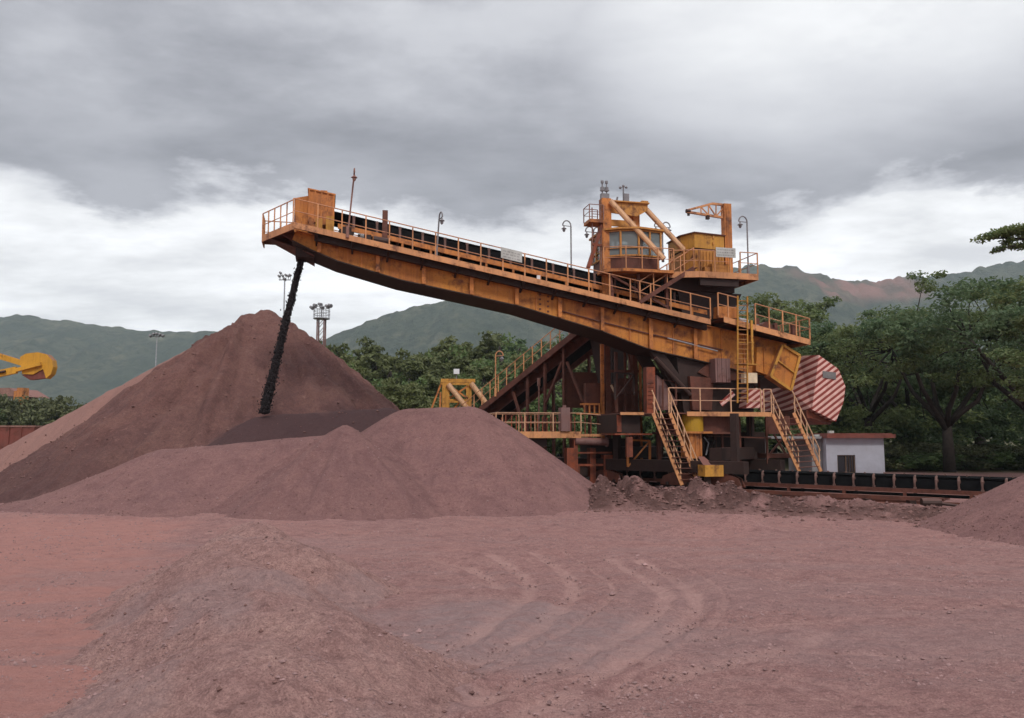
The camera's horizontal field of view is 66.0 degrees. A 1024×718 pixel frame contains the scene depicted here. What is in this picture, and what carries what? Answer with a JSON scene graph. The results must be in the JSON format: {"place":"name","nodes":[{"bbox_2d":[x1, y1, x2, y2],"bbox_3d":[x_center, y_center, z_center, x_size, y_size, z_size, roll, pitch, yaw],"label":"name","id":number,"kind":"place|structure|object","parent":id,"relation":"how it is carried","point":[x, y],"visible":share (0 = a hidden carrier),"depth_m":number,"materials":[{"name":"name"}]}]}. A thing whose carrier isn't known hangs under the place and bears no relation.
{"place":"outdoors","nodes":[
{"label":"outdoors","id":0,"kind":"place"},
{"bbox_2d":[0,314,215,407],"bbox_3d":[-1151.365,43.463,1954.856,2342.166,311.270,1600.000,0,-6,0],"label":"hills","id":1,"kind":"structure","parent":0,"point":[94,361],"depth_m":1754.83,"materials":[{"name":"green plant"}]},
{"bbox_2d":[322,301,568,360],"bbox_3d":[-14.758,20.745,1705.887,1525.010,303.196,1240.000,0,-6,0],"label":"hills","id":2,"kind":"structure","parent":0,"point":[417,329],"depth_m":1595.25,"materials":[{"name":"green plant"}]},
{"bbox_2d":[0,427,1023,717],"bbox_3d":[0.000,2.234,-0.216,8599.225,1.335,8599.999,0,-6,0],"label":"ground","id":3,"kind":"structure","parent":0,"point":[618,637],"depth_m":13.33,"materials":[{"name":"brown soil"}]},
{"bbox_2d":[0,397,23,424],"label":"shrub","id":4,"kind":"object","parent":3,"relation":"on","point":[11,406],"visible":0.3,"depth_m":103.14,"materials":[{"name":"green plant"}]},
{"bbox_2d":[0,393,36,414],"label":"shrub","id":5,"kind":"object","parent":3,"relation":"on","point":[15,401],"visible":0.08,"depth_m":107.02,"materials":[{"name":"green plant"}]},
{"bbox_2d":[0,407,40,425],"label":"shrub","id":6,"kind":"object","parent":3,"relation":"on","point":[7,417],"visible":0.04,"depth_m":102.62,"materials":[{"name":"green plant"}]},
{"bbox_2d":[0,425,41,449],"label":"ore wagon","id":7,"kind":"object","parent":3,"relation":"on","point":[10,434],"visible":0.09,"depth_m":61.72,"materials":[{"name":"paint"}]},
{"bbox_2d":[0,388,48,400],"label":"pile","id":8,"kind":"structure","parent":3,"relation":"on","point":[12,393],"depth_m":149.62,"materials":[{"name":"paint"}]},
{"bbox_2d":[0,352,56,379],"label":"excavator","id":9,"kind":"object","parent":3,"relation":"on","point":[37,366],"visible":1,"depth_m":50.21,"materials":[{"name":"metal"}]},
{"bbox_2d":[0,395,81,425],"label":"shrub","id":10,"kind":"object","parent":3,"relation":"on","point":[44,412],"visible":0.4,"depth_m":103.06,"materials":[{"name":"green plant"}]},
{"bbox_2d":[32,398,76,417],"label":"shrub","id":11,"kind":"object","parent":3,"relation":"on","point":[36,402],"visible":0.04,"depth_m":107.95,"materials":[{"name":"green plant"}]},
{"bbox_2d":[42,402,86,425],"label":"shrub","id":12,"kind":"object","parent":3,"relation":"on","point":[60,416],"visible":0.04,"depth_m":103.59,"materials":[{"name":"green plant"}]},
{"bbox_2d":[148,332,164,365],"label":"light mast","id":13,"kind":"object","parent":3,"relation":"on","point":[157,334],"visible":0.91,"depth_m":150.78,"materials":[{"name":"grey metal"}]},
{"bbox_2d":[0,310,399,502],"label":"ore pile","id":14,"kind":"object","parent":3,"relation":"on","point":[216,419],"visible":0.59,"depth_m":37.70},
{"bbox_2d":[40,522,481,717],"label":"ore mound","id":15,"kind":"object","parent":3,"relation":"on","point":[351,646],"visible":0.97,"depth_m":8.79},
{"bbox_2d":[277,272,291,314],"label":"light mast","id":16,"kind":"object","parent":3,"relation":"on","point":[286,275],"visible":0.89,"depth_m":121.47,"materials":[{"name":"grey metal"}]},
{"bbox_2d":[0,406,592,520],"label":"ore pile","id":17,"kind":"object","parent":3,"relation":"on","point":[316,490],"visible":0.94,"depth_m":29.11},
{"bbox_2d":[309,303,332,345],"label":"light tower","id":18,"kind":"structure","parent":3,"relation":"on","point":[319,318],"depth_m":110.46,"materials":[{"name":"grey metal"}]},
{"bbox_2d":[319,335,409,381],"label":"spreading tree","id":19,"kind":"object","parent":3,"relation":"on","point":[372,350],"visible":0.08,"depth_m":112.88,"materials":[{"name":"green plant"}]},
{"bbox_2d":[339,353,397,384],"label":"spreading tree","id":20,"kind":"object","parent":3,"relation":"on","point":[361,367],"visible":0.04,"depth_m":99.05,"materials":[{"name":"green plant"}]},
{"bbox_2d":[370,378,386,387],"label":"broadleaf tree","id":21,"kind":"object","parent":3,"relation":"on","point":[378,382],"depth_m":85.72,"materials":[{"name":"green plant"}]},
{"bbox_2d":[344,349,412,379],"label":"broadleaf tree","id":22,"kind":"object","parent":3,"relation":"on","point":[347,351],"visible":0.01,"depth_m":117.20,"materials":[{"name":"green plant"}]},
{"bbox_2d":[364,371,403,385],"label":"broadleaf tree","id":23,"kind":"object","parent":3,"relation":"on","point":[390,374],"visible":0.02,"depth_m":102.15,"materials":[{"name":"green plant"}]},
{"bbox_2d":[373,377,433,409],"bbox_3d":[-10.400,5.487,66.033,8.065,7.858,8.976,1,-6,-8],"label":"spreading tree","id":24,"kind":"object","parent":3,"relation":"on","point":[394,389],"visible":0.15,"depth_m":64.34,"materials":[{"name":"green plant"}]},
{"bbox_2d":[391,372,427,386],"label":"broadleaf tree","id":25,"kind":"object","parent":3,"relation":"on","point":[403,380],"visible":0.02,"depth_m":96.38,"materials":[{"name":"green plant"}]},
{"bbox_2d":[389,377,429,401],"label":"broadleaf tree","id":26,"kind":"object","parent":3,"relation":"on","point":[424,381],"depth_m":80.05,"materials":[{"name":"green plant"}]},
{"bbox_2d":[366,348,455,386],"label":"spreading tree","id":27,"kind":"object","parent":3,"relation":"on","point":[414,370],"visible":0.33,"depth_m":102.03,"materials":[{"name":"green plant"}]},
{"bbox_2d":[377,382,458,408],"bbox_3d":[-8.476,5.703,66.124,7.998,7.418,8.902,0,-6,1],"label":"spreading tree","id":28,"kind":"object","parent":3,"relation":"on","point":[413,393],"visible":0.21,"depth_m":64.39,"materials":[{"name":"green plant"}]},
{"bbox_2d":[423,348,436,358],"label":"broadleaf tree","id":29,"kind":"object","parent":3,"relation":"on","point":[428,353],"depth_m":112.90,"materials":[{"name":"green plant"}]},
{"bbox_2d":[400,373,483,404],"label":"spreading tree","id":30,"kind":"object","parent":3,"relation":"on","point":[431,388],"visible":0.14,"depth_m":79.47,"materials":[{"name":"green plant"}]},
{"bbox_2d":[416,375,483,405],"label":"broadleaf tree","id":31,"kind":"object","parent":3,"relation":"on","point":[423,376],"visible":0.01,"depth_m":83.01,"materials":[{"name":"green plant"}]},
{"bbox_2d":[406,335,508,384],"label":"spreading tree","id":32,"kind":"object","parent":3,"relation":"on","point":[441,346],"visible":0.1,"depth_m":113.86,"materials":[{"name":"green plant"}]},
{"bbox_2d":[431,369,486,407],"bbox_3d":[-1.619,4.222,51.090,7.155,7.004,3.284,0,-6,0],"label":"steel frame","id":33,"kind":"object","parent":3,"relation":"on","point":[447,385],"visible":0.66,"depth_m":49.99,"materials":[{"name":"yellow paint"}]},
{"bbox_2d":[421,352,496,393],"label":"spreading tree","id":34,"kind":"object","parent":3,"relation":"on","point":[459,363],"visible":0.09,"depth_m":101.87,"materials":[{"name":"green plant"}]},
{"bbox_2d":[452,390,478,407],"bbox_3d":[-4.302,6.027,65.241,7.037,6.574,7.161,2,-6,-19],"label":"broadleaf tree","id":35,"kind":"object","parent":3,"relation":"on","point":[476,405],"visible":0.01,"depth_m":64.40,"materials":[{"name":"green plant"}]},
{"bbox_2d":[440,360,501,393],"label":"broadleaf tree","id":36,"kind":"object","parent":3,"relation":"on","point":[493,364],"depth_m":96.88,"materials":[{"name":"green plant"}]},
{"bbox_2d":[457,373,486,400],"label":"broadleaf tree","id":37,"kind":"object","parent":3,"relation":"on","point":[483,380],"depth_m":84.61,"materials":[{"name":"green plant"}]},
{"bbox_2d":[443,330,517,360],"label":"spreading tree","id":38,"kind":"object","parent":3,"relation":"on","point":[488,345],"visible":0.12,"depth_m":116.85,"materials":[{"name":"green plant"}]},
{"bbox_2d":[441,384,531,430],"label":"spreading tree","id":39,"kind":"object","parent":3,"relation":"on","point":[475,396],"visible":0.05,"depth_m":68.99,"materials":[{"name":"green plant"}]},
{"bbox_2d":[445,342,556,450],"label":"broadleaf tree","id":40,"kind":"object","parent":3,"relation":"on","point":[455,350],"visible":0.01,"depth_m":98.36,"materials":[{"name":"green plant"}]},
{"bbox_2d":[459,353,561,396],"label":"spreading tree","id":41,"kind":"object","parent":3,"relation":"on","point":[487,372],"visible":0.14,"depth_m":84.25,"materials":[{"name":"green plant"}]},
{"bbox_2d":[494,331,526,359],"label":"broadleaf tree","id":42,"kind":"object","parent":3,"relation":"on","point":[507,344],"visible":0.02,"depth_m":107.17,"materials":[{"name":"green plant"}]},
{"bbox_2d":[0,325,1023,717],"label":"ore lumps","id":43,"kind":"object","parent":3,"relation":"on","point":[408,509],"visible":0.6,"depth_m":26.19,"materials":[{"name":"brown stone"}]},
{"bbox_2d":[470,376,560,456],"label":"broadleaf tree","id":44,"kind":"object","parent":3,"relation":"on","point":[549,445],"visible":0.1,"depth_m":68.29,"materials":[{"name":"green plant"}]},
{"bbox_2d":[489,338,546,360],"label":"broadleaf tree","id":45,"kind":"object","parent":3,"relation":"on","point":[511,348],"visible":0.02,"depth_m":118.97,"materials":[{"name":"green plant"}]},
{"bbox_2d":[498,346,544,373],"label":"broadleaf tree","id":46,"kind":"object","parent":3,"relation":"on","point":[530,350],"visible":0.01,"depth_m":94.06,"materials":[{"name":"green plant"}]},
{"bbox_2d":[496,344,546,359],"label":"broadleaf tree","id":47,"kind":"object","parent":3,"relation":"on","point":[521,347],"visible":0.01,"depth_m":113.28,"materials":[{"name":"green plant"}]},
{"bbox_2d":[496,332,567,357],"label":"broadleaf tree","id":48,"kind":"object","parent":3,"relation":"on","point":[557,337],"visible":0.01,"depth_m":113.06,"materials":[{"name":"green plant"}]},
{"bbox_2d":[471,359,596,451],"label":"broadleaf tree","id":49,"kind":"object","parent":3,"relation":"on","point":[503,382],"visible":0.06,"depth_m":80.20,"materials":[{"name":"green plant"}]},
{"bbox_2d":[531,348,544,361],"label":"broadleaf tree","id":50,"kind":"object","parent":3,"relation":"on","point":[539,351],"depth_m":95.42,"materials":[{"name":"green plant"}]},
{"bbox_2d":[509,370,596,456],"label":"broadleaf tree","id":51,"kind":"object","parent":3,"relation":"on","point":[558,441],"visible":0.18,"depth_m":67.23,"materials":[{"name":"green plant"}]},
{"bbox_2d":[489,405,639,482],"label":"equipment platform","id":52,"kind":"structure","parent":3,"relation":"on","point":[592,450],"depth_m":39.58,"materials":[{"name":"paint"}]},
{"bbox_2d":[540,341,592,371],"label":"spreading tree","id":53,"kind":"object","parent":3,"relation":"on","point":[579,368],"visible":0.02,"depth_m":97.97,"materials":[{"name":"green plant"}]},
{"bbox_2d":[556,367,612,456],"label":"broadleaf tree","id":54,"kind":"object","parent":3,"relation":"on","point":[594,419],"visible":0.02,"depth_m":83.50,"materials":[{"name":"green plant"}]},
{"bbox_2d":[566,344,642,458],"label":"transfer tower","id":55,"kind":"structure","parent":3,"relation":"on","point":[598,398],"depth_m":41.63,"materials":[{"name":"brown metal"}]},
{"bbox_2d":[581,356,638,388],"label":"spreading tree","id":56,"kind":"object","parent":3,"relation":"on","point":[592,364],"visible":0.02,"depth_m":96.20,"materials":[{"name":"green plant"}]},
{"bbox_2d":[576,409,665,445],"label":"broadleaf tree","id":57,"kind":"object","parent":3,"relation":"on","point":[643,437],"depth_m":84.62,"materials":[{"name":"green plant"}]},
{"bbox_2d":[587,376,668,444],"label":"broadleaf tree","id":58,"kind":"object","parent":3,"relation":"on","point":[646,426],"visible":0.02,"depth_m":81.64,"materials":[{"name":"green plant"}]},
{"bbox_2d":[627,368,653,444],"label":"broadleaf tree","id":59,"kind":"object","parent":3,"relation":"on","point":[644,442],"visible":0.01,"depth_m":85.13,"materials":[{"name":"green plant"}]},
{"bbox_2d":[627,359,672,455],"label":"spreading tree","id":60,"kind":"object","parent":3,"relation":"on","point":[653,361],"visible":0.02,"depth_m":83.68,"materials":[{"name":"green plant"}]},
{"bbox_2d":[638,365,743,445],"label":"broadleaf tree","id":61,"kind":"object","parent":3,"relation":"on","point":[651,430],"visible":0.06,"depth_m":79.65,"materials":[{"name":"green plant"}]},
{"bbox_2d":[642,313,793,442],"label":"broadleaf tree","id":62,"kind":"object","parent":3,"relation":"on","point":[755,427],"depth_m":80.23,"materials":[{"name":"green plant"}]},
{"bbox_2d":[666,409,770,445],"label":"broadleaf tree","id":63,"kind":"object","parent":3,"relation":"on","point":[742,428],"visible":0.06,"depth_m":77.60,"materials":[{"name":"green plant"}]},
{"bbox_2d":[573,474,949,526],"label":"earth clods","id":64,"kind":"object","parent":3,"relation":"on","point":[647,494],"visible":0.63,"depth_m":29.15,"materials":[{"name":"brown soil"}]},
{"bbox_2d":[745,315,804,332],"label":"spreading tree","id":65,"kind":"object","parent":3,"relation":"on","point":[749,319],"visible":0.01,"depth_m":92.44,"materials":[{"name":"green plant"}]},
{"bbox_2d":[615,486,959,506],"bbox_3d":[9.201,6.216,36.303,53.000,0.295,1.200,-5,-7,40],"label":"crane rail","id":66,"kind":"object","parent":3,"relation":"on","point":[878,500],"visible":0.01,"depth_m":31.59,"materials":[{"name":"orange metal"}]},
{"bbox_2d":[459,328,627,457],"bbox_3d":[-0.435,2.649,47.590,16.512,10.568,4.460,-5,-7,40],"label":"tripper","id":67,"kind":"object","parent":66,"relation":"on","point":[550,368],"visible":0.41,"depth_m":44.86,"materials":[{"name":"orange metal"}]},
{"bbox_2d":[262,168,844,486],"bbox_3d":[2.165,-1.010,40.218,28.482,15.132,11.004,1,-6,-7],"label":"stacker","id":68,"kind":"object","parent":66,"relation":"on","point":[699,341],"visible":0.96,"depth_m":38.09,"materials":[{"name":"paint"}]},
{"bbox_2d":[257,259,305,414],"bbox_3d":[-10.290,-1.429,35.600,2.246,7.884,0.796,0,-6,0],"label":"falling ore","id":69,"kind":"object","parent":68,"relation":"hanging from","point":[268,393],"visible":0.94,"depth_m":35.38,"materials":[{"name":"black gravel"}]},
{"bbox_2d":[750,310,826,452],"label":"spreading tree","id":70,"kind":"object","parent":3,"relation":"on","point":[762,319],"visible":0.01,"depth_m":98.58,"materials":[{"name":"green plant"}]},
{"bbox_2d":[740,298,856,452],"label":"spreading tree","id":71,"kind":"object","parent":3,"relation":"on","point":[777,302],"visible":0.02,"depth_m":116.45,"materials":[{"name":"green plant"}]},
{"bbox_2d":[592,362,1023,452],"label":"woodland","id":72,"kind":"object","parent":3,"relation":"on","point":[1016,442],"visible":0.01,"depth_m":99.51,"materials":[{"name":"green plant"}]},
{"bbox_2d":[650,484,968,500],"bbox_3d":[11.965,6.532,39.581,53.000,0.295,1.200,-5,-7,40],"label":"crane rail","id":73,"kind":"object","parent":3,"relation":"on","point":[944,499],"visible":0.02,"depth_m":36.18,"materials":[{"name":"orange metal"}]},
{"bbox_2d":[739,292,880,381],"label":"spreading tree","id":74,"kind":"object","parent":3,"relation":"on","point":[764,301],"visible":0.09,"depth_m":85.47,"materials":[{"name":"green plant"}]},
{"bbox_2d":[623,469,1017,498],"bbox_3d":[10.583,5.923,37.985,53.000,1.302,1.920,-5,-7,40],"label":"yard conveyor","id":75,"kind":"object","parent":3,"relation":"on","point":[904,483],"visible":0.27,"depth_m":33.52,"materials":[{"name":"black metal"}]},
{"bbox_2d":[765,431,895,472],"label":"white building","id":76,"kind":"structure","parent":3,"relation":"on","point":[854,452],"depth_m":49.70,"materials":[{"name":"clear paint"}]},
{"bbox_2d":[837,455,854,472],"bbox_3d":[21.050,6.620,49.719,1.133,1.124,0.090,0,-6,0],"label":"window","id":77,"kind":"structure","parent":76,"relation":"in","point":[844,462],"depth_m":49.72,"materials":[{"name":"grey glass"}]},
{"bbox_2d":[744,489,941,503],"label":"steel beam","id":78,"kind":"structure","parent":3,"relation":"on","point":[908,499],"depth_m":30.93,"materials":[{"name":"brown metal"}]},
{"bbox_2d":[739,301,988,449],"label":"broadleaf tree","id":79,"kind":"object","parent":3,"relation":"on","point":[896,414],"visible":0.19,"depth_m":71.17,"materials":[{"name":"green plant"}]},
{"bbox_2d":[756,307,977,430],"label":"spreading tree","id":80,"kind":"object","parent":3,"relation":"on","point":[877,397],"visible":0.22,"depth_m":66.79,"materials":[{"name":"green plant"}]},
{"bbox_2d":[772,349,966,446],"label":"broadleaf tree","id":81,"kind":"object","parent":3,"relation":"on","point":[959,443],"visible":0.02,"depth_m":85.97,"materials":[{"name":"green plant"}]},
{"bbox_2d":[884,442,909,469],"bbox_3d":[28.302,7.659,61.496,4.898,2.803,5.539,0,-6,0],"label":"shrub","id":82,"kind":"object","parent":3,"relation":"on","point":[893,452],"visible":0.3,"depth_m":60.30,"materials":[{"name":"green plant"}]},
{"bbox_2d":[884,440,926,451],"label":"shrub","id":83,"kind":"object","parent":3,"relation":"on","point":[896,443],"visible":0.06,"depth_m":71.08,"materials":[{"name":"green plant"}]},
{"bbox_2d":[885,450,926,468],"bbox_3d":[31.614,8.492,66.354,6.316,1.915,6.437,3,-6,-30],"label":"shrub","id":84,"kind":"object","parent":3,"relation":"on","point":[913,453],"visible":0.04,"depth_m":64.95,"materials":[{"name":"green plant"}]},
{"bbox_2d":[792,270,1023,472],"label":"spreading tree","id":85,"kind":"object","parent":3,"relation":"on","point":[946,421],"visible":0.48,"depth_m":59.43,"materials":[{"name":"green plant"}]},
{"bbox_2d":[795,337,1023,445],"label":"broadleaf tree","id":86,"kind":"object","parent":3,"relation":"on","point":[981,427],"visible":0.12,"depth_m":74.98,"materials":[{"name":"green plant"}]},
{"bbox_2d":[884,451,965,470],"bbox_3d":[31.551,8.122,62.521,7.724,1.915,7.580,0,-6,-1],"label":"shrub","id":87,"kind":"object","parent":3,"relation":"on","point":[920,461],"visible":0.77,"depth_m":60.52,"materials":[{"name":"green plant"}]},
{"bbox_2d":[851,275,1023,410],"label":"spreading tree","id":88,"kind":"object","parent":3,"relation":"on","point":[994,326],"visible":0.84,"depth_m":51.83,"materials":[{"name":"green plant"}]},
{"bbox_2d":[920,498,957,506],"bbox_3d":[15.781,5.357,29.057,1.302,0.426,0.491,-2,-6,23],"label":"scrap pipe","id":89,"kind":"object","parent":3,"relation":"on","point":[930,501],"visible":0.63,"depth_m":29.04,"materials":[{"name":"metal"}]},
{"bbox_2d":[862,312,1022,447],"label":"broadleaf tree","id":90,"kind":"object","parent":3,"relation":"on","point":[885,397],"visible":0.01,"depth_m":84.98,"materials":[{"name":"green plant"}]},
{"bbox_2d":[914,442,995,469],"bbox_3d":[35.543,7.963,63.470,5.987,2.508,6.770,0,-6,-2],"label":"shrub","id":91,"kind":"object","parent":3,"relation":"on","point":[959,450],"visible":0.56,"depth_m":62.37,"materials":[{"name":"green plant"}]},
{"bbox_2d":[917,475,1023,545],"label":"ore pile","id":92,"kind":"object","parent":3,"relation":"on","point":[999,505],"visible":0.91,"depth_m":22.25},
{"bbox_2d":[917,275,1023,416],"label":"spreading tree","id":93,"kind":"object","parent":3,"relation":"on","point":[965,390],"visible":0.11,"depth_m":66.63,"materials":[{"name":"green plant"}]},
{"bbox_2d":[954,443,1005,450],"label":"shrub","id":94,"kind":"object","parent":3,"relation":"on","point":[990,444],"visible":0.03,"depth_m":73.52,"materials":[{"name":"green plant"}]},
{"bbox_2d":[956,450,1023,469],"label":"shrub","id":95,"kind":"object","parent":3,"relation":"on","point":[998,460],"visible":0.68,"depth_m":63.02,"materials":[{"name":"green plant"}]},
{"bbox_2d":[970,222,1023,401],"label":"spreading tree","id":96,"kind":"object","parent":3,"relation":"on","point":[1006,232],"visible":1,"depth_m":37.85,"materials":[{"name":"green plant"}]},
{"bbox_2d":[981,382,1023,441],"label":"broadleaf tree","id":97,"kind":"object","parent":3,"relation":"on","point":[990,415],"visible":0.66,"depth_m":64.79,"materials":[{"name":"green plant"}]},
{"bbox_2d":[998,445,1023,468],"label":"shrub","id":98,"kind":"object","parent":3,"relation":"on","point":[1006,448],"visible":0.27,"depth_m":65.58,"materials":[{"name":"green plant"}]},
{"bbox_2d":[1007,448,1023,468],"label":"shrub","id":99,"kind":"object","parent":3,"relation":"on","point":[1020,455],"visible":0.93,"depth_m":62.03,"materials":[{"name":"green plant"}]},
{"bbox_2d":[0,0,1023,340],"label":"sky","id":100,"kind":"structure","parent":0,"point":[145,145],"materials":[{"name":"grey"}]},
{"bbox_2d":[733,260,1023,432],"bbox_3d":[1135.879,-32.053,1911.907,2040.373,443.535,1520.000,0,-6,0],"label":"hills","id":101,"kind":"structure","parent":0,"point":[790,283],"depth_m":1839.85,"materials":[{"name":"green plant"}]}
]}

